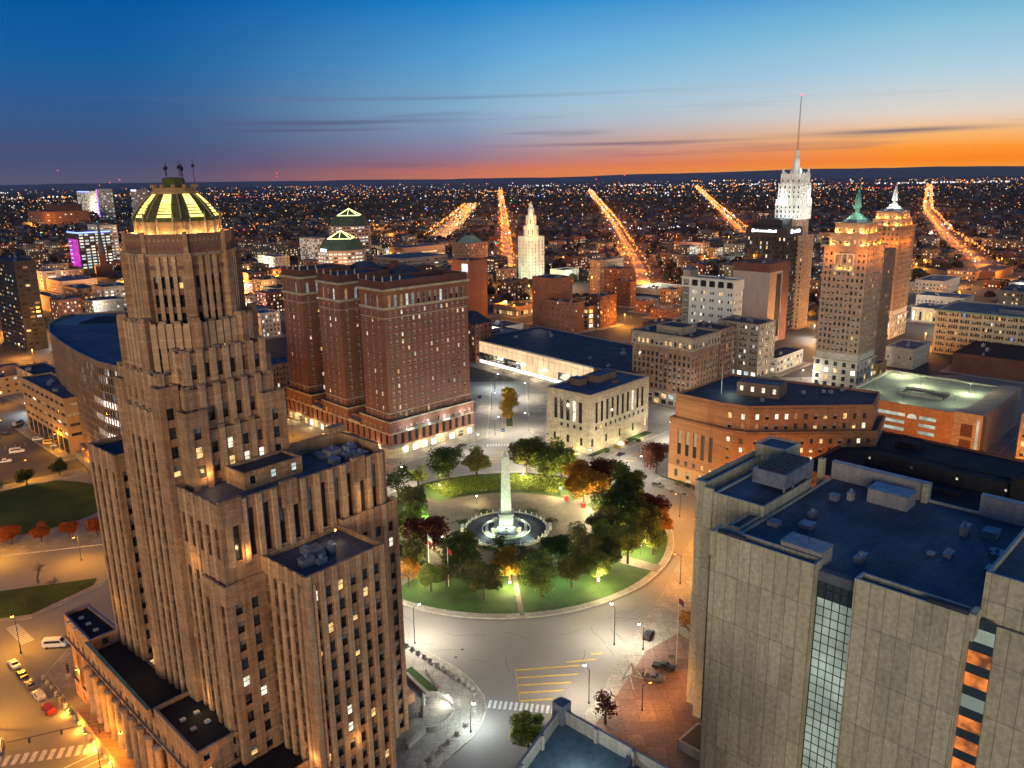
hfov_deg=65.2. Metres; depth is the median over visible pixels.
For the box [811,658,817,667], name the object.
window
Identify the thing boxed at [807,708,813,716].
window
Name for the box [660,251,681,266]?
building
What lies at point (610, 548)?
tree
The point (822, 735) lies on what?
window
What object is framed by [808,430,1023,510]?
brick courthouse
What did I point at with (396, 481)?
tree
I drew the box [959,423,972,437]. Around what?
window
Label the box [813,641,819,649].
window
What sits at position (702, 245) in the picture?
dotted office
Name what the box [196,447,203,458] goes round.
window
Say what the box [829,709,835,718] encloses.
window
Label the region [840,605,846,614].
window
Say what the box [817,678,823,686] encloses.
window
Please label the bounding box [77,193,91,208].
windows
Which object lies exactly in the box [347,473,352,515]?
window
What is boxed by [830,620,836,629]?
window
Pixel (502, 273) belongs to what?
building
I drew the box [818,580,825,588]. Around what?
window
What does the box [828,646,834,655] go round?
window
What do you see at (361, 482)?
window
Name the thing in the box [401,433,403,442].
window
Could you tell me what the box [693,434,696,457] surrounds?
window
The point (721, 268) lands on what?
building
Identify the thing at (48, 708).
parked car
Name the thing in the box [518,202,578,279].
terraced tower
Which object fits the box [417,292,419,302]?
window
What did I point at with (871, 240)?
windows
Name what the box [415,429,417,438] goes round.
window
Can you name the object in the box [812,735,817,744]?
window
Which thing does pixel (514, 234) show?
house
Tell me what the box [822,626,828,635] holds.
window
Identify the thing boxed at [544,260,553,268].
building
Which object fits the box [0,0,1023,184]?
sky
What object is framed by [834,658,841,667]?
window
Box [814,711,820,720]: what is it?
window
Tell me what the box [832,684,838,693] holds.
window
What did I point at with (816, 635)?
window
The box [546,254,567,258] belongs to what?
building
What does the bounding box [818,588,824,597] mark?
window
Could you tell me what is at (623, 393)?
window
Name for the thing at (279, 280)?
building
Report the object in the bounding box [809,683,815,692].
window
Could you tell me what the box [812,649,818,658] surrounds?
window
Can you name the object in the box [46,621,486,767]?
pavement
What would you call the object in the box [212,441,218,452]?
window
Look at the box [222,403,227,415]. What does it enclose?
window
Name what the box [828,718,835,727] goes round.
window
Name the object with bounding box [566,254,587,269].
building
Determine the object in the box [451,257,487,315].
brick tower
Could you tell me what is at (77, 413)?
window
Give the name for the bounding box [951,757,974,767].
window
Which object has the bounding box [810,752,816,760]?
window
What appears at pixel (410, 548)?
tree
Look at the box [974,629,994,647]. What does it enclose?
window
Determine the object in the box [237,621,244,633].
window
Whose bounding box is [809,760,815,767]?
window
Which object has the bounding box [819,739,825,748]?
window
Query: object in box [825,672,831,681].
window
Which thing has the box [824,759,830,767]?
window
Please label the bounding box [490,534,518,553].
tree
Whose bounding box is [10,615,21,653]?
street lamp
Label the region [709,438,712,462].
window
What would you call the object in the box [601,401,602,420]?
window
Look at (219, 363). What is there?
window
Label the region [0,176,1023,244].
ground
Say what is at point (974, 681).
window
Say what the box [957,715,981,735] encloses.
window
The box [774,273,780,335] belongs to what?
window
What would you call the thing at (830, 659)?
window
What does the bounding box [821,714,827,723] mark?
window
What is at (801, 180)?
windows
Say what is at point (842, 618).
window
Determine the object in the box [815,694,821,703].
window
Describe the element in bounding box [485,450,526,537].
obelisk monument
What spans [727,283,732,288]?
window
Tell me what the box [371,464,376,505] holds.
window
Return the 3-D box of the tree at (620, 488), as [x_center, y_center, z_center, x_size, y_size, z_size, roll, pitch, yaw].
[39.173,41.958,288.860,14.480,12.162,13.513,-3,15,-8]
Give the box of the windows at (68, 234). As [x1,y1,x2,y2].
[68,234,112,267]
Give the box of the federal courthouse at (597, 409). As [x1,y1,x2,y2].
[546,367,649,453]
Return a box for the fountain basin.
[461,509,551,548]
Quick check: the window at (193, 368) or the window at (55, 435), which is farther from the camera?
the window at (55, 435)
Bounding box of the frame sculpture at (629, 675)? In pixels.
[622,663,646,689]
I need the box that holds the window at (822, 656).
[819,652,825,661]
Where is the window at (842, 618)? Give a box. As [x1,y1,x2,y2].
[839,614,845,623]
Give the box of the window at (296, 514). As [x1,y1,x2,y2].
[294,503,300,536]
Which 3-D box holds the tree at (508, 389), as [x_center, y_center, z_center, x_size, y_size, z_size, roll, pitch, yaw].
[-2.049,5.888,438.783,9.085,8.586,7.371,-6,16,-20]
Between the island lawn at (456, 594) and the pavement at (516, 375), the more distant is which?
the pavement at (516, 375)
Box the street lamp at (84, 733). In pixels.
[83,732,100,767]
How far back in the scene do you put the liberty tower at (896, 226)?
584.78 m
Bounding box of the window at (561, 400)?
[560,398,563,418]
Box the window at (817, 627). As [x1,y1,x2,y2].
[814,623,820,632]
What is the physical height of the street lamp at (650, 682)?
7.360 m
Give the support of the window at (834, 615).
in the court building at (847, 615)
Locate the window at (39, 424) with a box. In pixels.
[38,422,43,436]
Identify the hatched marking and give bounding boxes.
[514,653,602,725]
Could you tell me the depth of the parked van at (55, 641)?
212.80 m
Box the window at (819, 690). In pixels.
[816,686,822,695]
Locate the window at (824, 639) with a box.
[821,635,827,643]
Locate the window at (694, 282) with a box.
[692,279,697,285]
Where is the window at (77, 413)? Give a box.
[69,412,78,416]
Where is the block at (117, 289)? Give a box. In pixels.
[91,282,126,304]
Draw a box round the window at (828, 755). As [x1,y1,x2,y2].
[825,751,831,759]
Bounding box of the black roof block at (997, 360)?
[951,340,1023,380]
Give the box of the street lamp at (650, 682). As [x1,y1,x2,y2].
[641,681,651,710]
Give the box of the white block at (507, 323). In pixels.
[492,320,523,328]
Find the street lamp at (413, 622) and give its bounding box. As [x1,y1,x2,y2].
[413,602,419,643]
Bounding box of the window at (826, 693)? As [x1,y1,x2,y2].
[823,689,830,698]
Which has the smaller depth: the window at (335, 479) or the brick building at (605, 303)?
the window at (335, 479)
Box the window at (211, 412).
[208,406,213,419]
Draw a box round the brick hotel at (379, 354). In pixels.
[279,260,474,458]
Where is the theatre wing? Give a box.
[546,298,583,332]
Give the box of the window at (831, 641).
[828,638,835,647]
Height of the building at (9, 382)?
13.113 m
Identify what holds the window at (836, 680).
in the court building at (847, 615)
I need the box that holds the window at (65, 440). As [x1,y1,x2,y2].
[63,437,69,452]
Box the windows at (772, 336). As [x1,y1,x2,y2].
[758,323,774,365]
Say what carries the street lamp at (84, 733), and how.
on the road
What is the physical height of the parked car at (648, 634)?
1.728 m
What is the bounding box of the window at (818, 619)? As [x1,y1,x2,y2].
[815,614,821,623]
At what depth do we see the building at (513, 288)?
805.43 m
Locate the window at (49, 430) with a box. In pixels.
[48,428,53,442]
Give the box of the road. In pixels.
[0,375,1023,767]
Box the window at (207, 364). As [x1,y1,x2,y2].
[206,363,209,376]
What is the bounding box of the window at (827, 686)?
[824,681,830,690]
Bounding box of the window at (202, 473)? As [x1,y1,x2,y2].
[198,466,205,477]
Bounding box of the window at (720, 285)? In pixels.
[718,282,723,287]
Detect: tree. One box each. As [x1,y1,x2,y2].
[0,525,21,544]
[14,468,35,485]
[28,520,50,541]
[34,564,46,583]
[46,576,58,589]
[47,457,67,475]
[57,520,80,537]
[83,517,99,534]
[386,462,411,500]
[397,484,426,505]
[398,510,421,538]
[399,529,427,561]
[400,515,450,557]
[400,556,420,587]
[405,500,430,517]
[408,464,428,486]
[415,562,444,591]
[425,446,464,482]
[435,533,482,573]
[439,562,458,586]
[445,528,479,548]
[457,560,475,591]
[461,445,491,476]
[464,556,503,599]
[487,546,525,581]
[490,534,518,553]
[498,400,515,412]
[500,387,514,393]
[501,391,519,399]
[501,406,513,422]
[502,392,518,409]
[507,435,546,475]
[509,710,544,749]
[516,548,540,577]
[517,548,559,597]
[529,448,566,480]
[533,442,554,475]
[537,534,572,564]
[547,436,576,479]
[556,552,590,587]
[562,459,612,501]
[566,521,603,564]
[584,549,613,584]
[585,504,604,524]
[587,457,618,495]
[588,483,617,511]
[591,518,621,542]
[592,503,627,524]
[593,688,618,724]
[594,537,621,562]
[598,489,631,509]
[607,482,627,493]
[610,460,647,494]
[610,522,649,563]
[612,490,649,516]
[612,506,661,540]
[630,500,665,520]
[638,441,668,473]
[639,492,671,513]
[643,525,669,554]
[658,507,673,534]
[677,607,690,635]
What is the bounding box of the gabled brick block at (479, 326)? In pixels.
[468,310,491,362]
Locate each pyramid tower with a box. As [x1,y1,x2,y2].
[318,228,365,264]
[329,205,372,261]
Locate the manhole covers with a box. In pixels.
[454,490,694,658]
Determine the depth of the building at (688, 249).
1162.76 m
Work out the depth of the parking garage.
365.35 m
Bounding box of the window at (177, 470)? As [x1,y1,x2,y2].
[173,466,181,477]
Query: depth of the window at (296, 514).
150.12 m
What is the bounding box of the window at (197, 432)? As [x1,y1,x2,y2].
[194,428,201,439]
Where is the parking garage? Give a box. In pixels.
[852,365,1021,451]
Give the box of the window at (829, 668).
[826,664,832,672]
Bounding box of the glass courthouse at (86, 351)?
[48,310,127,469]
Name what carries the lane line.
on the road
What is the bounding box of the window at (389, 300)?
[388,296,390,306]
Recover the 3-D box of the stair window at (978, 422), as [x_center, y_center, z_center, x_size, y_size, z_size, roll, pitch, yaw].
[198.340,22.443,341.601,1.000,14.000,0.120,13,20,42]
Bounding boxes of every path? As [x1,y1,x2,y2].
[387,471,673,618]
[389,490,438,505]
[401,562,436,584]
[512,573,524,615]
[572,488,609,503]
[619,556,661,571]
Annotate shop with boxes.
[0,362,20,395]
[16,362,55,392]
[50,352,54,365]
[770,346,802,373]
[914,274,959,292]
[915,291,973,304]
[947,268,980,280]
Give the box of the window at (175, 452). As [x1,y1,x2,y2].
[171,447,178,458]
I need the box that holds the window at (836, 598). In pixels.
[833,593,839,602]
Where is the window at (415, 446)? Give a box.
[413,443,417,449]
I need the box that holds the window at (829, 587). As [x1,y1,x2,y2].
[826,583,832,591]
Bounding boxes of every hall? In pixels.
[63,160,414,767]
[910,302,945,322]
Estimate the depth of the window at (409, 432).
360.96 m
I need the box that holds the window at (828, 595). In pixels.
[825,591,831,600]
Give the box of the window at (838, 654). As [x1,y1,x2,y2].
[835,649,841,659]
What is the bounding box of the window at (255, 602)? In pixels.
[252,596,258,607]
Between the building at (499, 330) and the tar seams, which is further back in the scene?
the building at (499, 330)
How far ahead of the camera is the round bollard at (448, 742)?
174.78 m
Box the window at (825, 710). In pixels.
[822,706,828,715]
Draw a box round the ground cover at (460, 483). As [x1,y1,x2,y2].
[424,473,565,496]
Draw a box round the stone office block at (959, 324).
[932,300,1023,354]
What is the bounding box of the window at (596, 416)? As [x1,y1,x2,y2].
[595,402,597,423]
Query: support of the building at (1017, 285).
on the street ground at (805, 341)
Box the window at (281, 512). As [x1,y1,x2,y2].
[278,497,285,542]
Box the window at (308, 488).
[307,487,313,531]
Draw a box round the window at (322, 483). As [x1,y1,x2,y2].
[320,482,326,525]
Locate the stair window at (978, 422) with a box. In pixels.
[973,421,979,449]
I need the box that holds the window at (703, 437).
[701,436,704,459]
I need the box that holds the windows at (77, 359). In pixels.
[77,359,121,440]
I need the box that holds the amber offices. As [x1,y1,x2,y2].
[20,372,82,455]
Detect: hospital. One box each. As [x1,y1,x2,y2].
[76,191,98,213]
[96,189,115,219]
[130,189,147,213]
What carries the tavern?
on the pavement
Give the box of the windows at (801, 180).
[791,180,801,327]
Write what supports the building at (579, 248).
on the street ground at (805, 341)
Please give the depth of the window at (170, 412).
144.19 m
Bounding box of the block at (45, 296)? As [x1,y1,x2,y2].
[40,291,63,311]
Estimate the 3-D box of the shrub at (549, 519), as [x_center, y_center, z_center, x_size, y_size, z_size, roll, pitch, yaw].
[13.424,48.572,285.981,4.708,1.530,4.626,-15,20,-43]
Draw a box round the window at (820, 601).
[817,597,823,606]
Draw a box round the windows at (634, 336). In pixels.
[634,336,718,382]
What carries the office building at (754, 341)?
on the street ground at (805, 341)
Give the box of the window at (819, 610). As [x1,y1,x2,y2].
[816,606,822,614]
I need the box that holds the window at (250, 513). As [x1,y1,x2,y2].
[248,507,256,554]
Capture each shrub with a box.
[452,519,472,523]
[475,509,492,514]
[479,544,494,550]
[516,545,530,549]
[521,508,538,512]
[541,517,557,521]
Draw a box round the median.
[505,410,513,426]
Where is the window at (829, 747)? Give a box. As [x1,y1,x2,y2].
[826,743,832,751]
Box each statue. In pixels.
[64,663,73,679]
[419,693,429,717]
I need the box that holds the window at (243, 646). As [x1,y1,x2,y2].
[239,639,246,651]
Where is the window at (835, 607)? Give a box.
[832,602,838,611]
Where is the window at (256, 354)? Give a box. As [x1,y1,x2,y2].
[254,353,258,366]
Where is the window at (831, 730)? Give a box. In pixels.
[828,726,834,735]
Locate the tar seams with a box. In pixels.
[409,606,642,671]
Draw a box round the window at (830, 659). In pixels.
[827,655,833,664]
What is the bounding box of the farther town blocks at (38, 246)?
[0,225,1023,261]
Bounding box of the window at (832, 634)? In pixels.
[829,629,836,638]
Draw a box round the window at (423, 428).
[422,427,424,436]
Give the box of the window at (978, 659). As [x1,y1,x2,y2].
[967,649,991,669]
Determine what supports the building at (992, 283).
on the street ground at (805, 341)
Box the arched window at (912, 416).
[907,414,916,419]
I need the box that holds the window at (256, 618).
[254,614,260,625]
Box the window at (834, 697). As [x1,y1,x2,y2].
[831,693,837,701]
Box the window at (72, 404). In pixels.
[67,402,76,406]
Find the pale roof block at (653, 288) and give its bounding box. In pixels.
[636,283,681,294]
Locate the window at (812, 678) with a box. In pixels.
[810,674,816,683]
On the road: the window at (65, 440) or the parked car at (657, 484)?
the parked car at (657, 484)
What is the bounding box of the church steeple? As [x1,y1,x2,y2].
[94,220,112,276]
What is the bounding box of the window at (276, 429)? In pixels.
[274,426,279,436]
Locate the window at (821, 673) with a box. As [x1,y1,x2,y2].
[818,669,824,678]
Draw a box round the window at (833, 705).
[830,701,836,710]
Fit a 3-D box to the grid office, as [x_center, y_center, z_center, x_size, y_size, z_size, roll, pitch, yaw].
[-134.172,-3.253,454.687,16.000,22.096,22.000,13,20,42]
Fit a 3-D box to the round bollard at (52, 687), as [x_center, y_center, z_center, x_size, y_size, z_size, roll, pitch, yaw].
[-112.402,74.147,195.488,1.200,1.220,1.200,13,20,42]
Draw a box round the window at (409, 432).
[408,431,410,440]
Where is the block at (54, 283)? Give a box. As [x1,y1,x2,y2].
[46,274,97,293]
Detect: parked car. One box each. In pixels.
[0,432,11,435]
[0,458,11,463]
[0,737,3,751]
[7,658,20,668]
[15,668,28,679]
[23,679,37,690]
[31,689,46,701]
[32,436,43,440]
[41,702,55,715]
[641,671,664,682]
[642,629,653,640]
[651,481,664,487]
[652,660,675,671]
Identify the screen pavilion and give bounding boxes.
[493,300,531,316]
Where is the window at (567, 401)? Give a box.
[566,400,569,420]
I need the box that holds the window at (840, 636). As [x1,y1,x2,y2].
[837,632,843,641]
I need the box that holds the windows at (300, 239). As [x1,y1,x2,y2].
[300,239,314,258]
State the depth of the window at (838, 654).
139.08 m
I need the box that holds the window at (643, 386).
[641,386,643,405]
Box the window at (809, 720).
[806,716,812,724]
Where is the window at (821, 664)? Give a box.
[819,661,825,670]
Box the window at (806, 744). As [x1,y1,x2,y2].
[804,740,809,749]
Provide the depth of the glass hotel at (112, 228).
1177.04 m
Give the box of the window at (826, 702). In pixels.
[823,698,829,707]
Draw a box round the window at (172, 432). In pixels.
[169,427,176,439]
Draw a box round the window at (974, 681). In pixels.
[963,671,987,691]
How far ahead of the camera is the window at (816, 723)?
144.76 m
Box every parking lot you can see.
[0,398,28,427]
[0,428,90,482]
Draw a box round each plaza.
[400,493,594,573]
[595,633,701,767]
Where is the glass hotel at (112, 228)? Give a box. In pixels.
[87,224,120,259]
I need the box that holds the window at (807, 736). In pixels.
[805,732,810,741]
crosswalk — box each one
[0,743,96,766]
[6,624,33,644]
[487,700,551,713]
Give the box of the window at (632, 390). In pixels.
[632,390,633,409]
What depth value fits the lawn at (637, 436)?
378.42 m
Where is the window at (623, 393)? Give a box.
[622,393,623,412]
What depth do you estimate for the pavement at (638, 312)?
720.93 m
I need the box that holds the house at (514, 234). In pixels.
[512,232,518,236]
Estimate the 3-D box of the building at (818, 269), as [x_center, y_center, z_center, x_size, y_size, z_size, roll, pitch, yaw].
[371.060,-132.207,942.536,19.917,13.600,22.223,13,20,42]
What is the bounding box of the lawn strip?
[406,666,437,691]
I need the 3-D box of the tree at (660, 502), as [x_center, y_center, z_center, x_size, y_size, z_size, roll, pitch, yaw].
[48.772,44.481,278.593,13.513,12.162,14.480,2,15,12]
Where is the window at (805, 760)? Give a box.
[802,756,808,764]
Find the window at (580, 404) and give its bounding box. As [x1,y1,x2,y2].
[579,403,581,422]
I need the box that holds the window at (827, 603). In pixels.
[824,599,830,609]
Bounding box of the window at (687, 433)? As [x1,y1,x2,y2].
[685,431,688,455]
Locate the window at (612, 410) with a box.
[611,397,613,416]
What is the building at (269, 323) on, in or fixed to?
on the street ground at (805, 341)
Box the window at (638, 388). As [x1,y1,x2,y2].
[636,388,638,407]
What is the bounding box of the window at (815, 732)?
[812,727,818,736]
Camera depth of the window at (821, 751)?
145.15 m
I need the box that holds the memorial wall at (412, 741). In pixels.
[405,672,454,749]
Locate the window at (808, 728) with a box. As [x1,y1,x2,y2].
[805,724,811,732]
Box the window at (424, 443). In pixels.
[422,440,427,446]
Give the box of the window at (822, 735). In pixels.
[820,731,825,740]
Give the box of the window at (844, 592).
[841,588,848,596]
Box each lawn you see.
[0,480,96,537]
[0,578,96,617]
[390,473,666,613]
[588,447,609,456]
[627,431,651,442]
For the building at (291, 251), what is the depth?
1229.13 m
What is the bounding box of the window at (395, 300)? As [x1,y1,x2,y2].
[394,295,396,306]
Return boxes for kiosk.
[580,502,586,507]
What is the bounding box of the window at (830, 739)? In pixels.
[827,734,833,743]
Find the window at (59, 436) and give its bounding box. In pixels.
[58,434,63,449]
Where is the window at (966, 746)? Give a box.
[954,736,977,756]
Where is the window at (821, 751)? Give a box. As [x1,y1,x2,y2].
[818,747,824,756]
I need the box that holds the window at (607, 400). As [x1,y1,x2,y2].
[606,399,608,418]
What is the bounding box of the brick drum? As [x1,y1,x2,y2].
[45,203,82,210]
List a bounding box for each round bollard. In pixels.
[40,674,46,680]
[45,679,50,685]
[49,685,55,691]
[53,690,59,696]
[58,696,64,702]
[62,702,68,708]
[67,708,73,714]
[72,714,77,720]
[420,761,427,767]
[429,753,435,760]
[437,745,444,752]
[445,738,452,745]
[446,669,452,675]
[453,730,460,737]
[462,721,468,728]
[469,685,475,691]
[471,692,477,698]
[471,709,477,715]
[472,702,478,708]
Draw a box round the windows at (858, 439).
[677,438,869,471]
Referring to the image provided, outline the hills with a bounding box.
[0,166,1023,189]
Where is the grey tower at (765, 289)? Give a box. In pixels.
[733,258,789,340]
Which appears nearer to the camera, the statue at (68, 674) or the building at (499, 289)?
the statue at (68, 674)
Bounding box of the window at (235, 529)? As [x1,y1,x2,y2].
[233,525,240,559]
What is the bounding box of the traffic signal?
[7,720,99,742]
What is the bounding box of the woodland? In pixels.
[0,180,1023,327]
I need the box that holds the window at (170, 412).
[166,408,174,419]
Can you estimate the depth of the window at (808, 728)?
146.14 m
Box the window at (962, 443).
[958,439,970,448]
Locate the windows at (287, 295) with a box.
[287,295,469,432]
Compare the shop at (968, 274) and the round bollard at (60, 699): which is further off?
the shop at (968, 274)
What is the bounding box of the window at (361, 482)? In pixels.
[360,480,364,510]
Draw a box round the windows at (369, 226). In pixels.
[329,226,371,259]
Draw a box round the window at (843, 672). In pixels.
[841,670,844,678]
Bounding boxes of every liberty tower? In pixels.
[812,184,895,387]
[872,182,917,338]
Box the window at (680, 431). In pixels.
[678,430,681,453]
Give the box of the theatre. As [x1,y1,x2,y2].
[532,274,571,325]
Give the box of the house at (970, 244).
[968,240,975,246]
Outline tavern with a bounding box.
[873,358,886,377]
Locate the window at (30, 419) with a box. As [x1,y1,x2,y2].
[29,416,33,430]
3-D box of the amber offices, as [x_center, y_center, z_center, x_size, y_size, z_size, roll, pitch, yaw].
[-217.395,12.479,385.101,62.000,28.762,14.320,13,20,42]
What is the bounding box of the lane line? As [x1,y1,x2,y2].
[64,753,102,767]
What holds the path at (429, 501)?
on the island lawn at (456, 594)
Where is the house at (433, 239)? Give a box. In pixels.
[430,237,437,242]
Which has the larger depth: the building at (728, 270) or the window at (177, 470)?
the building at (728, 270)
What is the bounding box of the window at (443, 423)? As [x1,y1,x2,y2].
[442,421,444,431]
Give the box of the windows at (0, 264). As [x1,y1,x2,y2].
[0,264,26,348]
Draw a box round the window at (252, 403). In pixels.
[250,396,254,408]
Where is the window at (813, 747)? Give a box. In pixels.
[811,743,817,752]
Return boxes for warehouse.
[584,302,596,329]
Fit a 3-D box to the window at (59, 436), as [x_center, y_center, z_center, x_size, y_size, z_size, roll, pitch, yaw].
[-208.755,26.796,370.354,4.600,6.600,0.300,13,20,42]
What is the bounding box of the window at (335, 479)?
[334,477,339,517]
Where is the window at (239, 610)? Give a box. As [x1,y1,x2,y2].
[235,603,242,615]
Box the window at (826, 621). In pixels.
[823,617,829,626]
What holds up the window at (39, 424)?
in the amber offices
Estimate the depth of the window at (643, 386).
380.31 m
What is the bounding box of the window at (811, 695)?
[808,691,814,700]
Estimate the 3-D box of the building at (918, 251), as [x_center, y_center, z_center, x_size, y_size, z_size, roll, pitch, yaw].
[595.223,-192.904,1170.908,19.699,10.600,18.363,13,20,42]
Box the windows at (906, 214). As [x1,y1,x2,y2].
[890,214,914,336]
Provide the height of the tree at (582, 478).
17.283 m
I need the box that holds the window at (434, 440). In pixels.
[432,437,436,443]
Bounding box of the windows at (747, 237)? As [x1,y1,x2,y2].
[745,236,796,328]
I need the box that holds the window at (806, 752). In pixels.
[803,748,809,757]
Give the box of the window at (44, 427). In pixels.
[43,425,47,438]
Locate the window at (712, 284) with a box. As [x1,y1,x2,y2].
[709,281,714,286]
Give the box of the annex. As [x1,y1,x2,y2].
[885,339,929,369]
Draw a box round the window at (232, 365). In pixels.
[230,358,234,371]
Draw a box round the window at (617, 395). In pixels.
[617,395,618,414]
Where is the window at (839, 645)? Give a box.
[836,641,842,650]
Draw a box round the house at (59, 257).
[57,254,67,261]
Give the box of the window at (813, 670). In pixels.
[811,666,816,675]
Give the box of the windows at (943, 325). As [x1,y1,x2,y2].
[934,312,1023,352]
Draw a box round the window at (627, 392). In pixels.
[627,392,628,411]
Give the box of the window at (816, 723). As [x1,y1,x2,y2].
[813,719,819,728]
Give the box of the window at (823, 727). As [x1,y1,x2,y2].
[820,723,826,732]
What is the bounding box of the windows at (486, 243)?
[453,243,486,257]
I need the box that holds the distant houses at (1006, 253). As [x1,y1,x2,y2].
[0,190,1023,268]
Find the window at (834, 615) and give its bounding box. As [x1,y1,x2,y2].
[831,611,837,620]
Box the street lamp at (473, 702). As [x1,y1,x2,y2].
[470,701,474,732]
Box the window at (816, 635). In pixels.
[814,632,820,641]
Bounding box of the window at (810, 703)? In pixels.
[807,699,813,708]
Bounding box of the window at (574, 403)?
[572,401,575,421]
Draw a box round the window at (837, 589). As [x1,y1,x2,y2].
[834,585,840,593]
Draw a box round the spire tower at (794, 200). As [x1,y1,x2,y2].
[775,94,813,329]
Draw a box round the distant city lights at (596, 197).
[0,170,1022,318]
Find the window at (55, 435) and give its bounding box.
[53,431,58,445]
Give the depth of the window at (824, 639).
140.46 m
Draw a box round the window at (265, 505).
[263,502,271,547]
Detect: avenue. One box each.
[431,206,471,237]
[501,201,512,266]
[595,200,649,284]
[702,194,745,232]
[924,189,992,267]
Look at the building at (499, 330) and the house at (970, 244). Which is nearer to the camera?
the building at (499, 330)
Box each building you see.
[27,210,89,224]
[27,258,42,268]
[41,262,68,268]
[49,295,84,319]
[58,268,83,275]
[62,283,92,298]
[84,296,123,312]
[111,260,120,270]
[240,250,245,258]
[242,262,251,269]
[243,270,266,279]
[243,279,252,292]
[245,294,249,305]
[251,249,273,258]
[251,263,268,270]
[252,277,276,291]
[254,289,283,311]
[256,305,273,309]
[257,253,289,267]
[263,266,284,275]
[264,284,281,289]
[272,244,287,252]
[273,277,281,284]
[280,247,299,260]
[298,259,316,265]
[372,245,381,252]
[372,247,376,260]
[414,264,433,270]
[436,265,450,269]
[483,256,507,271]
[487,262,494,272]
[487,274,492,285]
[492,327,518,333]
[496,267,516,280]
[497,285,500,294]
[501,278,523,300]
[544,244,561,248]
[544,249,559,252]
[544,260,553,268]
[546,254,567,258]
[549,240,566,244]
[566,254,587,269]
[572,296,588,301]
[578,246,593,254]
[580,248,598,254]
[581,252,605,268]
[589,292,616,327]
[590,256,623,293]
[596,242,613,248]
[604,265,634,292]
[614,279,635,306]
[631,321,721,406]
[635,299,655,312]
[642,318,680,326]
[649,253,659,259]
[650,302,681,318]
[659,287,681,302]
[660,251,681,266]
[661,244,673,250]
[673,254,694,269]
[676,244,698,254]
[681,256,699,261]
[681,259,699,269]
[681,264,745,323]
[686,436,1023,767]
[687,261,713,274]
[694,321,734,377]
[703,246,722,255]
[711,255,734,261]
[718,261,733,275]
[718,314,775,376]
[723,242,742,253]
[724,264,733,276]
[809,273,820,291]
[810,278,821,300]
[812,260,822,267]
[815,266,822,272]
[911,256,915,268]
[913,248,920,254]
[921,248,937,263]
[927,258,947,267]
[975,264,1013,279]
[983,278,1004,288]
[998,287,1023,304]
[1004,284,1023,287]
[1008,280,1023,284]
[1010,254,1023,259]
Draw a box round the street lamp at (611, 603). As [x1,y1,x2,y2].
[610,602,614,644]
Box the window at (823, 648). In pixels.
[820,643,826,652]
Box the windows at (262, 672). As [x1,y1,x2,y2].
[74,273,403,767]
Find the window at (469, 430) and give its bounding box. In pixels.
[467,427,471,433]
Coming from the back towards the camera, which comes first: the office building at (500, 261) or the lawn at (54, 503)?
the office building at (500, 261)
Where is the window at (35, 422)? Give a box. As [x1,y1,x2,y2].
[33,419,38,433]
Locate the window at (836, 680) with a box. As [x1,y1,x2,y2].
[833,675,839,684]
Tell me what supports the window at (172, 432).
in the city hall
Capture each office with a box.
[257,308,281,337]
[271,356,290,398]
[299,237,324,263]
[373,252,447,265]
[389,243,444,253]
[452,235,487,258]
[514,696,668,767]
[668,366,885,485]
[673,240,709,252]
[1015,412,1023,459]
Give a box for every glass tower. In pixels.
[0,255,48,350]
[66,230,113,268]
[744,213,801,330]
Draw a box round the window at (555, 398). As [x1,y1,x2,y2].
[554,397,556,417]
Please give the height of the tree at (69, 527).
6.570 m
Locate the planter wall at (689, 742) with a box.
[677,722,701,760]
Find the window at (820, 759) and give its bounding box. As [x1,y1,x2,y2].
[817,755,823,764]
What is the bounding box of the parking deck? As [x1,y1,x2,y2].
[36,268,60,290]
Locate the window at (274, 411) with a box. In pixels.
[272,408,277,418]
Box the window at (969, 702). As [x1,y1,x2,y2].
[960,693,984,713]
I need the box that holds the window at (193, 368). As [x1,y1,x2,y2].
[191,365,196,379]
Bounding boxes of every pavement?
[0,468,87,490]
[0,528,102,556]
[0,577,107,622]
[11,392,23,400]
[15,426,76,460]
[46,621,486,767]
[265,333,285,339]
[287,413,499,466]
[469,362,483,364]
[469,363,653,407]
[470,384,491,438]
[488,312,532,317]
[514,420,669,461]
[525,383,546,438]
[526,322,545,326]
[580,537,693,724]
[593,323,623,329]
[627,310,649,313]
[642,316,680,319]
[648,401,675,410]
[650,472,695,497]
[760,371,783,377]
[774,362,812,376]
[906,318,934,324]
[939,365,1023,382]
[986,422,1020,454]
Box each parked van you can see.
[9,447,24,453]
[12,419,24,425]
[41,636,67,648]
[42,439,53,444]
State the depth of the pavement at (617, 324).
655.69 m
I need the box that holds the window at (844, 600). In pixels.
[840,596,847,605]
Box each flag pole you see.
[427,534,431,560]
[447,548,451,585]
[676,598,683,663]
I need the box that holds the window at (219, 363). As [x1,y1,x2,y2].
[217,360,222,373]
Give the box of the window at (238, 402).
[236,399,241,412]
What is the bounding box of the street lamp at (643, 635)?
[638,622,643,649]
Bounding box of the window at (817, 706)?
[815,703,821,712]
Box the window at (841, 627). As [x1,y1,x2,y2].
[838,623,844,632]
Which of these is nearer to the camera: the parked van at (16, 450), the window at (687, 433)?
the window at (687, 433)
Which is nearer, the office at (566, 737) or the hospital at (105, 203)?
the office at (566, 737)
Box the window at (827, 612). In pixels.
[823,608,830,617]
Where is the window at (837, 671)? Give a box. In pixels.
[833,667,840,676]
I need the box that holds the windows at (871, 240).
[818,240,894,380]
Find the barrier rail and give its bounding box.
[425,668,438,688]
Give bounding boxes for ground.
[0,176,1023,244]
[0,238,1023,381]

